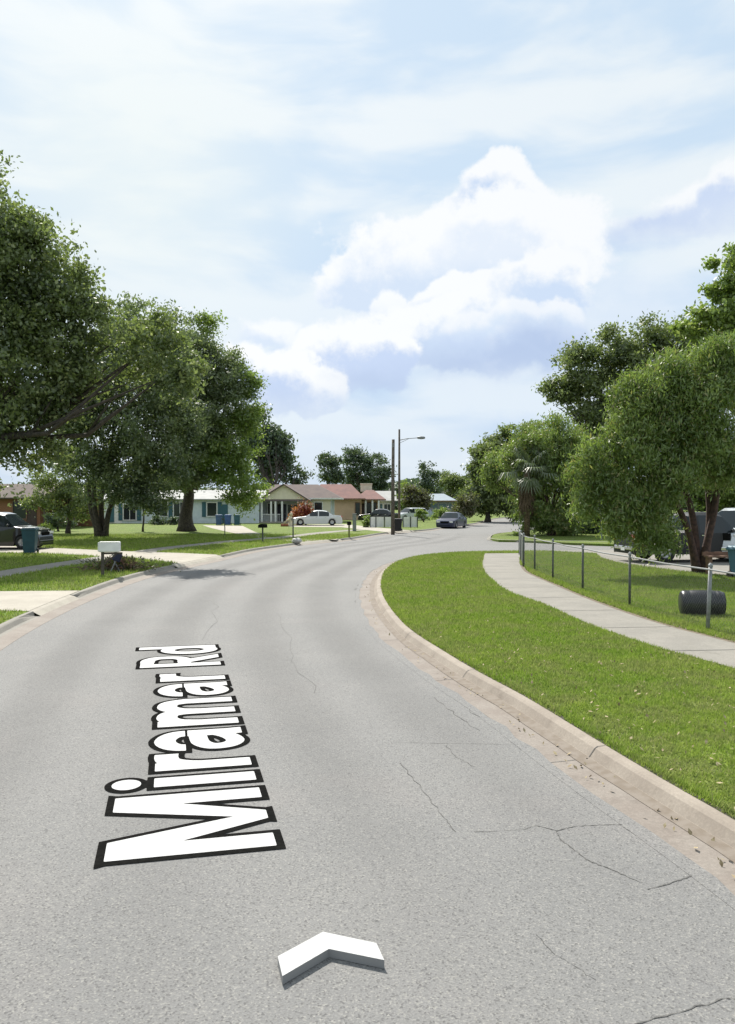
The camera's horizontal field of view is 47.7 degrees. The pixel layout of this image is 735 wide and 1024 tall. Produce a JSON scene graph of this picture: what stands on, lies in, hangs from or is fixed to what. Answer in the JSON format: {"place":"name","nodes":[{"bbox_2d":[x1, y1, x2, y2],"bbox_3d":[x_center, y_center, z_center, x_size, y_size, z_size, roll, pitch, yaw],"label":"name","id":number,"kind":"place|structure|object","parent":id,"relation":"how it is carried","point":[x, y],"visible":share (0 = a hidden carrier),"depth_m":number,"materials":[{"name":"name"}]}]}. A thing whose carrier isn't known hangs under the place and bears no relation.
{"place":"outdoors","nodes":[
{"label":"outdoors","id":0,"kind":"place"},
{"bbox_2d":[0,591,76,610],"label":"driveway","id":1,"kind":"structure","parent":0,"point":[22,600],"depth_m":20.28,"materials":[{"name":"concrete"}]},
{"bbox_2d":[30,595,78,615],"bbox_3d":[-7.344,2.174,19.583,0.288,0.113,3.174,0,1,-5],"label":"driveway apron","id":2,"kind":"object","parent":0,"point":[41,610],"visible":1,"depth_m":19.43,"materials":[{"name":"concrete"}]},
{"bbox_2d":[0,546,217,564],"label":"driveway","id":3,"kind":"structure","parent":0,"point":[180,557],"depth_m":37.77,"materials":[{"name":"concrete"}]},
{"bbox_2d":[0,512,53,548],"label":"parked car","id":4,"kind":"object","parent":3,"relation":"on","point":[12,525],"visible":0.7,"depth_m":41.19,"materials":[{"name":"black paint"}]},
{"bbox_2d":[20,527,38,552],"bbox_3d":[-15.334,1.292,37.825,0.660,1.189,0.828,0,1,-10],"label":"wheelie bin","id":5,"kind":"object","parent":3,"relation":"on","point":[29,538],"visible":0.97,"depth_m":37.51,"materials":[{"name":"plastic"}]},
{"bbox_2d":[0,529,362,577],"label":"sidewalk","id":6,"kind":"structure","parent":0,"point":[3,573],"depth_m":33.89,"materials":[{"name":"concrete"}]},
{"bbox_2d":[203,525,336,541],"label":"driveway","id":7,"kind":"structure","parent":0,"point":[238,529],"depth_m":69.95,"materials":[{"name":"concrete"}]},
{"bbox_2d":[300,539,341,543],"bbox_3d":[-2.828,1.780,50.278,0.340,0.113,5.202,0,1,26],"label":"driveway apron","id":8,"kind":"object","parent":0,"point":[310,542],"visible":0.91,"depth_m":50.04,"materials":[{"name":"concrete"}]},
{"bbox_2d":[290,524,408,531],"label":"driveway","id":9,"kind":"structure","parent":0,"point":[357,527],"depth_m":78.29,"materials":[{"name":"concrete"}]},
{"bbox_2d":[294,510,342,524],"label":"parked sedan","id":10,"kind":"object","parent":9,"relation":"on","point":[320,517],"visible":0.91,"depth_m":81.45,"materials":[{"name":"grey paint"}]},
{"bbox_2d":[0,509,705,622],"bbox_3d":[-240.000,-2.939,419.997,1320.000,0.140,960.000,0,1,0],"label":"lawn","id":11,"kind":"structure","parent":0,"point":[136,528],"depth_m":67.75,"materials":[{"name":"green plant"}]},
{"bbox_2d":[38,521,55,534],"bbox_3d":[-18.213,1.216,46.978,1.212,1.460,1.035,0,1,-12],"label":"flowering shrub","id":12,"kind":"object","parent":11,"relation":"on","point":[45,525],"visible":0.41,"depth_m":46.96,"materials":[{"name":"green plant"}]},
{"bbox_2d":[0,484,98,527],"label":"brick house","id":13,"kind":"structure","parent":11,"relation":"on","point":[34,518],"depth_m":74.00,"materials":[{"name":"brown brick"}]},
{"bbox_2d":[12,501,26,519],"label":"window","id":14,"kind":"structure","parent":13,"relation":"in","point":[18,510],"depth_m":73.95,"materials":[{"name":"black glass"}]},
{"bbox_2d":[26,507,36,525],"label":"door","id":15,"kind":"structure","parent":13,"relation":"in","point":[31,517],"depth_m":73.95,"materials":[{"name":"wood"}]},
{"bbox_2d":[10,443,107,532],"bbox_3d":[-22.338,-1.771,61.587,6.360,7.048,4.959,0,1,15],"label":"tree","id":16,"kind":"object","parent":11,"relation":"on","point":[64,489],"visible":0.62,"depth_m":61.06,"materials":[{"name":"green plant"}]},
{"bbox_2d":[42,512,80,530],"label":"foundation shrub","id":17,"kind":"object","parent":11,"relation":"on","point":[55,522],"visible":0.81,"depth_m":65.81,"materials":[{"name":"green plant"}]},
{"bbox_2d":[0,149,215,506],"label":"oak tree","id":18,"kind":"object","parent":11,"relation":"on","point":[36,290],"visible":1,"depth_m":36.86,"materials":[{"name":"green plant"}]},
{"bbox_2d":[98,541,122,574],"bbox_3d":[-8.180,1.528,26.468,0.735,1.175,0.271,0,1,-8],"label":"mailbox","id":19,"kind":"object","parent":11,"relation":"on","point":[109,547],"visible":0.97,"depth_m":26.37,"materials":[{"name":"white paint"}]},
{"bbox_2d":[111,554,123,571],"bbox_3d":[-8.428,1.631,27.970,0.439,0.765,0.220,0,1,-20],"label":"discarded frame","id":20,"kind":"object","parent":11,"relation":"on","point":[117,558],"visible":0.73,"depth_m":27.89,"materials":[{"name":"metal"}]},
{"bbox_2d":[60,554,180,571],"bbox_3d":[-8.597,1.837,28.776,3.770,0.872,2.773,0,1,-24],"label":"brush pile","id":21,"kind":"object","parent":11,"relation":"on","point":[126,563],"visible":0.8,"depth_m":28.48,"materials":[{"name":"brown plant"}]},
{"bbox_2d":[32,291,214,536],"bbox_3d":[-15.885,-6.218,53.869,11.707,16.217,8.074,0,1,0],"label":"oak tree","id":22,"kind":"object","parent":11,"relation":"on","point":[104,471],"visible":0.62,"depth_m":53.31,"materials":[{"name":"green plant"}]},
{"bbox_2d":[147,515,178,524],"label":"foundation shrub","id":23,"kind":"object","parent":11,"relation":"on","point":[172,520],"visible":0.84,"depth_m":83.85,"materials":[{"name":"green plant"}]},
{"bbox_2d":[0,533,367,623],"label":"lawn grass","id":24,"kind":"structure","parent":11,"relation":"on","point":[88,542],"depth_m":38.59,"materials":[{"name":"green plant"}]},
{"bbox_2d":[104,490,268,522],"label":"pale blue house","id":25,"kind":"structure","parent":11,"relation":"on","point":[207,506],"depth_m":90.00,"materials":[{"name":"blue paint"}]},
{"bbox_2d":[114,504,121,522],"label":"door","id":26,"kind":"structure","parent":25,"relation":"in","point":[115,509],"depth_m":89.95,"materials":[{"name":"white paint"}]},
{"bbox_2d":[123,504,136,519],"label":"window","id":27,"kind":"structure","parent":25,"relation":"in","point":[127,514],"depth_m":89.97,"materials":[{"name":"glass"}]},
{"bbox_2d":[173,502,181,516],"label":"window","id":28,"kind":"structure","parent":25,"relation":"in","point":[176,507],"depth_m":89.95,"materials":[{"name":"glass"}]},
{"bbox_2d":[206,502,216,516],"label":"window","id":29,"kind":"structure","parent":25,"relation":"in","point":[211,507],"depth_m":89.95,"materials":[{"name":"black glass"}]},
{"bbox_2d":[222,504,227,522],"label":"door","id":30,"kind":"structure","parent":25,"relation":"in","point":[224,506],"depth_m":89.95,"materials":[{"name":"teal"}]},
{"bbox_2d":[133,306,273,531],"bbox_3d":[-12.575,-6.768,63.225,11.062,17.119,8.105,0,1,0],"label":"oak tree","id":31,"kind":"object","parent":11,"relation":"on","point":[219,445],"visible":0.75,"depth_m":62.30,"materials":[{"name":"green plant"}]},
{"bbox_2d":[215,515,222,524],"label":"wheelie bin","id":32,"kind":"object","parent":11,"relation":"on","point":[218,519],"visible":0.98,"depth_m":82.03,"materials":[{"name":"plastic"}]},
{"bbox_2d":[224,515,231,524],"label":"wheelie bin","id":33,"kind":"object","parent":11,"relation":"on","point":[227,519],"visible":0.98,"depth_m":82.03,"materials":[{"name":"plastic"}]},
{"bbox_2d":[233,515,240,524],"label":"wheelie bin","id":34,"kind":"object","parent":11,"relation":"on","point":[236,519],"visible":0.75,"depth_m":82.02,"materials":[{"name":"plastic"}]},
{"bbox_2d":[235,403,314,485],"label":"background tree","id":35,"kind":"object","parent":11,"relation":"on","point":[275,462],"visible":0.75,"depth_m":110.13,"materials":[{"name":"green plant"}]},
{"bbox_2d":[281,512,292,525],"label":"garden statue","id":36,"kind":"object","parent":11,"relation":"on","point":[289,520],"visible":0.91,"depth_m":78.63,"materials":[{"name":"beige stone"}]},
{"bbox_2d":[287,498,313,524],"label":"shrub","id":37,"kind":"object","parent":11,"relation":"on","point":[304,510],"visible":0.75,"depth_m":83.81,"materials":[{"name":"red plant"}]},
{"bbox_2d":[259,484,343,522],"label":"cream house","id":38,"kind":"structure","parent":11,"relation":"on","point":[276,508],"depth_m":93.43,"materials":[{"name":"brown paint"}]},
{"bbox_2d":[267,503,274,513],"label":"window","id":39,"kind":"structure","parent":38,"relation":"in","point":[268,504],"depth_m":93.46,"materials":[{"name":"white paint"}]},
{"bbox_2d":[278,504,285,520],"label":"door","id":40,"kind":"structure","parent":38,"relation":"in","point":[279,505],"depth_m":93.44,"materials":[{"name":"grey"}]},
{"bbox_2d":[287,504,298,515],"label":"window","id":41,"kind":"structure","parent":38,"relation":"in","point":[289,509],"depth_m":93.46,"materials":[{"name":"glass"}]},
{"bbox_2d":[314,502,322,510],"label":"window","id":42,"kind":"structure","parent":38,"relation":"in","point":[317,505],"depth_m":93.37,"materials":[{"name":"glass"}]},
{"bbox_2d":[314,451,351,483],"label":"background tree","id":43,"kind":"object","parent":11,"relation":"on","point":[333,474],"visible":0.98,"depth_m":127.09,"materials":[{"name":"green plant"}]},
{"bbox_2d":[320,483,385,519],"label":"red roofed house","id":44,"kind":"structure","parent":11,"relation":"on","point":[366,501],"depth_m":108.01,"materials":[{"name":"paint"}]},
{"bbox_2d":[355,502,360,515],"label":"window","id":45,"kind":"structure","parent":44,"relation":"in","point":[357,504],"depth_m":106.45,"materials":[{"name":"black glass"}]},
{"bbox_2d":[367,502,371,513],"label":"window","id":46,"kind":"structure","parent":44,"relation":"in","point":[369,504],"depth_m":109.46,"materials":[{"name":"black glass"}]},
{"bbox_2d":[361,515,370,526],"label":"yard shrub","id":47,"kind":"object","parent":11,"relation":"on","point":[366,523],"visible":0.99,"depth_m":75.97,"materials":[{"name":"green plant"}]},
{"bbox_2d":[340,444,397,492],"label":"background tree","id":48,"kind":"object","parent":11,"relation":"on","point":[358,461],"visible":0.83,"depth_m":136.55,"materials":[{"name":"green plant"}]},
{"bbox_2d":[358,509,397,519],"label":"parked car","id":49,"kind":"object","parent":11,"relation":"on","point":[381,513],"visible":0.42,"depth_m":98.65,"materials":[{"name":"black paint"}]},
{"bbox_2d":[375,491,396,510],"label":"pale cottage","id":50,"kind":"structure","parent":11,"relation":"on","point":[386,503],"depth_m":119.00,"materials":[{"name":"white paint"}]},
{"bbox_2d":[370,516,417,526],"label":"panel fence","id":51,"kind":"object","parent":11,"relation":"on","point":[384,521],"visible":0.97,"depth_m":75.59,"materials":[{"name":"white paint"}]},
{"bbox_2d":[397,478,418,509],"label":"background tree","id":52,"kind":"object","parent":11,"relation":"on","point":[402,505],"visible":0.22,"depth_m":119.48,"materials":[{"name":"green plant"}]},
{"bbox_2d":[398,429,424,517],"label":"street lamp","id":53,"kind":"object","parent":11,"relation":"on","point":[399,501],"visible":0.95,"depth_m":69.89,"materials":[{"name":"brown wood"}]},
{"bbox_2d":[401,508,428,519],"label":"parked car","id":54,"kind":"object","parent":11,"relation":"on","point":[407,512],"visible":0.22,"depth_m":102.15,"materials":[{"name":"silver metal"}]},
{"bbox_2d":[395,481,436,509],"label":"background tree","id":55,"kind":"object","parent":11,"relation":"on","point":[419,498],"visible":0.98,"depth_m":111.50,"materials":[{"name":"green plant"}]},
{"bbox_2d":[414,508,430,521],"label":"garden shrub","id":56,"kind":"object","parent":11,"relation":"on","point":[420,513],"visible":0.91,"depth_m":95.92,"materials":[{"name":"green plant"}]},
{"bbox_2d":[415,460,445,493],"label":"background tree","id":57,"kind":"object","parent":11,"relation":"on","point":[426,481],"visible":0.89,"depth_m":147.61,"materials":[{"name":"green plant"}]},
{"bbox_2d":[430,506,448,519],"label":"clipped shrub","id":58,"kind":"object","parent":11,"relation":"on","point":[439,512],"visible":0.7,"depth_m":91.70,"materials":[{"name":"green plant"}]},
{"bbox_2d":[429,494,456,511],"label":"house","id":59,"kind":"structure","parent":11,"relation":"on","point":[443,500],"depth_m":130.49,"materials":[{"name":"metal"}]},
{"bbox_2d":[432,469,472,497],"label":"background tree","id":60,"kind":"object","parent":11,"relation":"on","point":[455,482],"visible":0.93,"depth_m":154.02,"materials":[{"name":"green plant"}]},
{"bbox_2d":[447,490,481,517],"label":"dry shrub","id":61,"kind":"object","parent":11,"relation":"on","point":[464,506],"visible":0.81,"depth_m":85.62,"materials":[{"name":"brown plant"}]},
{"bbox_2d":[0,518,734,1023],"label":"road","id":62,"kind":"structure","parent":0,"point":[414,886],"depth_m":5.87,"materials":[{"name":"grey asphalt"}]},
{"bbox_2d":[93,644,285,868],"bbox_3d":[-2.249,2.363,10.088,1.407,0.003,8.816,0,1,-13],"label":"road lettering","id":63,"kind":"object","parent":62,"relation":"on","point":[207,836],"visible":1,"depth_m":7.30,"materials":[{"name":"white paint"}]},
{"bbox_2d":[0,518,504,650],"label":"gutter","id":64,"kind":"object","parent":62,"relation":"on","point":[9,638],"visible":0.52,"depth_m":20.90,"materials":[{"name":"concrete"}]},
{"bbox_2d":[173,555,222,567],"bbox_3d":[-6.787,1.992,33.757,0.300,0.113,5.530,0,1,8],"label":"driveway apron","id":65,"kind":"object","parent":64,"relation":"on","point":[183,564],"visible":1,"depth_m":33.39,"materials":[{"name":"concrete"}]},
{"bbox_2d":[387,530,414,533],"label":"driveway apron","id":66,"kind":"object","parent":64,"relation":"on","point":[402,531],"visible":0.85,"depth_m":66.14,"materials":[{"name":"concrete"}]},
{"bbox_2d":[395,518,402,530],"bbox_3d":[2.398,1.022,65.022,0.660,1.033,0.828,0,1,6],"label":"wheelie bin","id":67,"kind":"object","parent":66,"relation":"on","point":[398,524],"visible":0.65,"depth_m":64.69,"materials":[{"name":"plastic"}]},
{"bbox_2d":[278,932,383,984],"bbox_3d":[-0.222,2.415,4.551,0.557,0.047,0.374,0,1,-16],"label":"chevron marker","id":68,"kind":"object","parent":62,"relation":"on","point":[299,959],"visible":1,"depth_m":4.52,"materials":[{"name":"paint"}]},
{"bbox_2d":[391,439,394,534],"bbox_3d":[1.896,-1.822,62.208,0.290,7.200,0.335,0,1,0],"label":"utility pole","id":69,"kind":"object","parent":62,"relation":"on","point":[393,491],"visible":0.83,"depth_m":62.13,"materials":[{"name":"brown wood"}]},
{"bbox_2d":[436,512,466,527],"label":"parked sedan","id":70,"kind":"object","parent":62,"relation":"on","point":[452,519],"visible":0.99,"depth_m":77.25,"materials":[{"name":"blue paint"}]},
{"bbox_2d":[413,517,507,531],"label":"kerb","id":71,"kind":"structure","parent":62,"relation":"on","point":[448,527],"depth_m":76.66,"materials":[{"name":"concrete"}]},
{"bbox_2d":[355,559,734,909],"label":"road edge","id":72,"kind":"object","parent":62,"relation":"on","point":[711,883],"visible":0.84,"depth_m":7.03,"materials":[{"name":"concrete"}]},
{"bbox_2d":[359,561,734,894],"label":"gutter","id":73,"kind":"object","parent":62,"relation":"on","point":[703,855],"visible":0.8,"depth_m":7.59,"materials":[{"name":"concrete"}]},
{"bbox_2d":[369,566,734,862],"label":"gutter dirt","id":74,"kind":"structure","parent":73,"relation":"on","point":[718,845],"depth_m":8.24,"materials":[{"name":"beige soil"}]},
{"bbox_2d":[487,515,608,541],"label":"kerb","id":75,"kind":"structure","parent":62,"relation":"on","point":[489,537],"depth_m":51.74,"materials":[{"name":"concrete"}]},
{"bbox_2d":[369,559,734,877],"bbox_3d":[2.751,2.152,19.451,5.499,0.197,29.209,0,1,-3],"label":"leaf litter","id":76,"kind":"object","parent":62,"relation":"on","point":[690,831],"visible":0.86,"depth_m":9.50,"materials":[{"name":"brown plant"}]},
{"bbox_2d":[374,566,734,848],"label":"kerb","id":77,"kind":"structure","parent":62,"relation":"on","point":[719,825],"depth_m":8.14,"materials":[{"name":"concrete"}]},
{"bbox_2d":[635,998,734,1023],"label":"road crack","id":78,"kind":"object","parent":62,"relation":"on","point":[682,1011],"visible":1,"depth_m":4.07,"materials":[{"name":"asphalt"}]},
{"bbox_2d":[0,0,734,489],"label":"sky","id":79,"kind":"structure","parent":0,"point":[398,213],"materials":[{"name":"blue"}]},
{"bbox_2d":[380,550,734,817],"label":"lawn","id":80,"kind":"structure","parent":0,"point":[711,767],"depth_m":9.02,"materials":[{"name":"green plant"}]},
{"bbox_2d":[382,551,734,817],"bbox_3d":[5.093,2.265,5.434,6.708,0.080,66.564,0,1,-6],"label":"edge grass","id":81,"kind":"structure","parent":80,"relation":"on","point":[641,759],"depth_m":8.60,"materials":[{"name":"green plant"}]},
{"bbox_2d":[383,594,734,819],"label":"soil edge","id":82,"kind":"object","parent":80,"relation":"on","point":[716,807],"visible":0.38,"depth_m":7.85,"materials":[{"name":"brown soil"}]},
{"bbox_2d":[518,527,734,634],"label":"chain link fence","id":83,"kind":"object","parent":80,"relation":"on","point":[522,550],"visible":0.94,"depth_m":19.12,"materials":[{"name":"metal"}]},
{"bbox_2d":[521,565,734,642],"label":"soil edge","id":84,"kind":"object","parent":80,"relation":"on","point":[611,606],"visible":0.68,"depth_m":17.75,"materials":[{"name":"brown soil"}]},
{"bbox_2d":[551,328,734,572],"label":"feathery tree","id":85,"kind":"object","parent":80,"relation":"on","point":[665,393],"visible":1,"depth_m":25.66,"materials":[{"name":"green plant"}]},
{"bbox_2d":[678,590,725,615],"bbox_3d":[6.966,1.891,17.330,0.860,0.529,0.532,0,1,9],"label":"plastic barrel","id":86,"kind":"object","parent":80,"relation":"on","point":[715,600],"visible":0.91,"depth_m":17.13,"materials":[{"name":"black plastic"}]},
{"bbox_2d":[490,516,667,545],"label":"lawn","id":87,"kind":"structure","parent":0,"point":[588,539],"depth_m":51.78,"materials":[{"name":"green plant"}]},
{"bbox_2d":[511,520,534,535],"bbox_3d":[10.663,1.153,57.013,1.676,1.602,1.482,0,1,0],"label":"bush","id":88,"kind":"object","parent":87,"relation":"on","point":[515,533],"visible":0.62,"depth_m":56.93,"materials":[{"name":"green plant"}]},
{"bbox_2d":[497,445,561,535],"bbox_3d":[10.681,-1.451,55.946,4.523,6.427,4.612,0,1,-33],"label":"palm tree","id":89,"kind":"object","parent":87,"relation":"on","point":[526,489],"visible":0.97,"depth_m":56.09,"materials":[{"name":"green plant"}]},
{"bbox_2d":[474,408,600,535],"bbox_3d":[12.588,-2.498,59.234,9.293,9.574,8.775,0,1,0],"label":"feathery tree","id":90,"kind":"object","parent":87,"relation":"on","point":[549,517],"visible":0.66,"depth_m":57.25,"materials":[{"name":"green plant"}]},
{"bbox_2d":[575,497,607,533],"bbox_3d":[17.359,0.574,62.105,5.822,3.997,3.766,0,1,0],"label":"dark shrub","id":91,"kind":"object","parent":87,"relation":"on","point":[589,529],"visible":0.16,"depth_m":61.21,"materials":[{"name":"green plant"}]},
{"bbox_2d":[530,310,714,519],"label":"oak tree","id":92,"kind":"object","parent":87,"relation":"on","point":[621,353],"visible":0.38,"depth_m":65.01,"materials":[{"name":"green plant"}]},
{"bbox_2d":[659,481,734,517],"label":"background tree","id":93,"kind":"object","parent":87,"relation":"on","point":[699,500],"visible":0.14,"depth_m":55.49,"materials":[{"name":"green plant"}]},
{"bbox_2d":[664,242,734,411],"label":"loose tree","id":94,"kind":"object","parent":87,"relation":"on","point":[721,317],"visible":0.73,"depth_m":43.39,"materials":[{"name":"green plant"}]},
{"bbox_2d":[482,553,734,667],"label":"sidewalk","id":95,"kind":"structure","parent":0,"point":[509,573],"depth_m":17.07,"materials":[{"name":"concrete"}]},
{"bbox_2d":[483,557,734,650],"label":"sidewalk joint","id":96,"kind":"object","parent":95,"relation":"on","point":[603,627],"visible":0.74,"depth_m":17.98,"materials":[{"name":"concrete"}]},
{"bbox_2d":[569,551,728,574],"bbox_3d":[17.100,1.984,30.028,17.800,0.001,20.000,0,1,0],"label":"parking pad","id":97,"kind":"object","parent":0,"point":[718,564],"visible":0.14,"depth_m":32.76,"materials":[{"name":"concrete"}]},
{"bbox_2d":[614,512,734,562],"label":"pickup truck","id":98,"kind":"object","parent":97,"relation":"on","point":[722,525],"visible":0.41,"depth_m":32.26,"materials":[{"name":"black paint"}]},
{"bbox_2d":[702,552,733,575],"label":"timber stand","id":99,"kind":"object","parent":97,"relation":"on","point":[709,556],"visible":0.51,"depth_m":26.56,"materials":[{"name":"brown wood"}]},
{"bbox_2d":[717,508,734,551],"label":"pickup truck","id":100,"kind":"object","parent":97,"relation":"on","point":[727,515],"visible":0.19,"depth_m":33.47,"materials":[{"name":"silver metal"}]},
{"bbox_2d":[725,546,734,577],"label":"wheelie bin","id":101,"kind":"object","parent":97,"relation":"on","point":[731,552],"visible":0.84,"depth_m":25.47,"materials":[{"name":"plastic"}]},
{"label":"ground","id":102,"kind":"structure","parent":0,"visible":0},
{"bbox_2d":[0,611,39,636],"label":"kerb","id":103,"kind":"structure","parent":102,"relation":"on","point":[6,627],"depth_m":16.62,"materials":[{"name":"concrete"}]},
{"bbox_2d":[71,565,175,598],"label":"kerb","id":104,"kind":"structure","parent":102,"relation":"on","point":[95,589],"depth_m":25.17,"materials":[{"name":"concrete"}]},
{"bbox_2d":[219,543,299,557],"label":"kerb","id":105,"kind":"structure","parent":102,"relation":"on","point":[251,550],"depth_m":41.87,"materials":[{"name":"concrete"}]},
{"bbox_2d":[341,532,387,540],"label":"kerb","id":106,"kind":"structure","parent":102,"relation":"on","point":[357,537],"depth_m":57.49,"materials":[{"name":"concrete"}]},
{"bbox_2d":[13,473,725,509],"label":"distant woodland","id":107,"kind":"object","parent":102,"relation":"on","point":[412,481],"visible":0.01,"depth_m":231.70,"materials":[{"name":"green plant"}]},
{"bbox_2d":[459,419,550,521],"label":"background tree","id":108,"kind":"object","parent":102,"relation":"on","point":[493,504],"visible":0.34,"depth_m":99.03,"materials":[{"name":"green plant"}]},
{"label":"wheel track","id":109,"kind":"structure","parent":0,"visible":0},
{"bbox_2d":[557,824,638,881],"bbox_3d":[1.745,2.421,5.950,0.649,0.001,0.991,0,1,0],"label":"road crack","id":110,"kind":"object","parent":109,"relation":"on","point":[584,857],"visible":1,"depth_m":6.04,"materials":[{"name":"asphalt"}]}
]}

